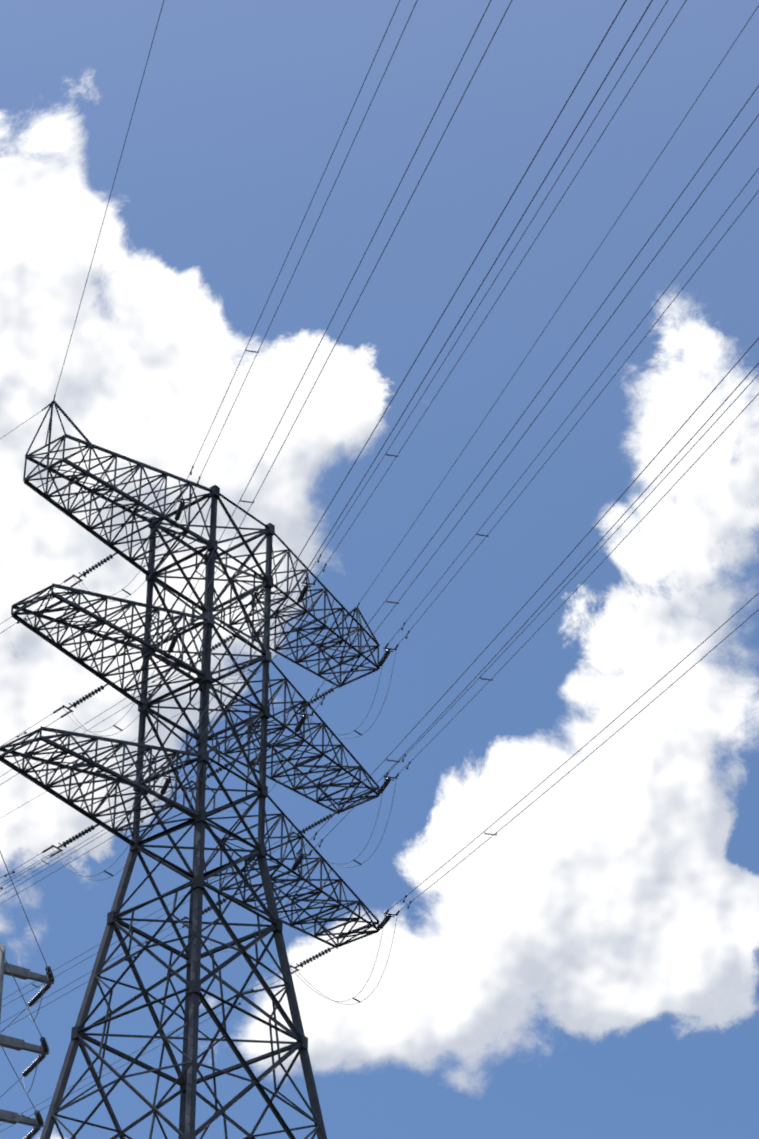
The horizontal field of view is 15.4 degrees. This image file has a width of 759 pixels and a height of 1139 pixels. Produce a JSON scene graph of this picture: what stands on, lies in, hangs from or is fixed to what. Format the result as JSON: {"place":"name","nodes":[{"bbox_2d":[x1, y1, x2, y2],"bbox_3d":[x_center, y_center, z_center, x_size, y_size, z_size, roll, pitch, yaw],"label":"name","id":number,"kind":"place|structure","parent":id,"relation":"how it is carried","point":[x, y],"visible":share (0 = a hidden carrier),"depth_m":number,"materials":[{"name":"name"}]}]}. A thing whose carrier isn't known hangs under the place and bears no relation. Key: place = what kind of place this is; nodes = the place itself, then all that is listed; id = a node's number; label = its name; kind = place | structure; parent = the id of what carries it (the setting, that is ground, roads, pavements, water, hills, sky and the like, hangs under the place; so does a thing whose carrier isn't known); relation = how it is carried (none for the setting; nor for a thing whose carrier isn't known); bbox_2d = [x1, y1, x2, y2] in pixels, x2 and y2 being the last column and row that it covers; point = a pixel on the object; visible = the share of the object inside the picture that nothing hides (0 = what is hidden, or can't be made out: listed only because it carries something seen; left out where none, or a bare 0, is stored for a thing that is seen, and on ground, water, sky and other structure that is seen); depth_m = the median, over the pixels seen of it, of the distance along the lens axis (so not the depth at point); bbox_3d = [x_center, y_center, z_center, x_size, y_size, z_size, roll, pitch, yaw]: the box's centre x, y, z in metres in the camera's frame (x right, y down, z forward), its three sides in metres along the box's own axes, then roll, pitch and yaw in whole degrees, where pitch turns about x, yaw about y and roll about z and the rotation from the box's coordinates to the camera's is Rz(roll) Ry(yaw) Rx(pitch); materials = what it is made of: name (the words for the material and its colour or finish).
{"place":"outdoors","nodes":[
{"label":"outdoors","id":0,"kind":"place"},
{"bbox_2d":[0,0,758,1138],"label":"sky","id":1,"kind":"structure","parent":0,"point":[590,970],"materials":[{"name":"blue"}]},
{"bbox_3d":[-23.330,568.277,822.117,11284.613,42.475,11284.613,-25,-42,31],"label":"hillside ground","id":2,"kind":"structure","parent":0,"visible":0},
{"bbox_2d":[0,851,54,1138],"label":"transmission tower","id":3,"kind":"structure","parent":2,"relation":"on","point":[37,1122],"depth_m":128.37,"materials":[{"name":"metal"}]},
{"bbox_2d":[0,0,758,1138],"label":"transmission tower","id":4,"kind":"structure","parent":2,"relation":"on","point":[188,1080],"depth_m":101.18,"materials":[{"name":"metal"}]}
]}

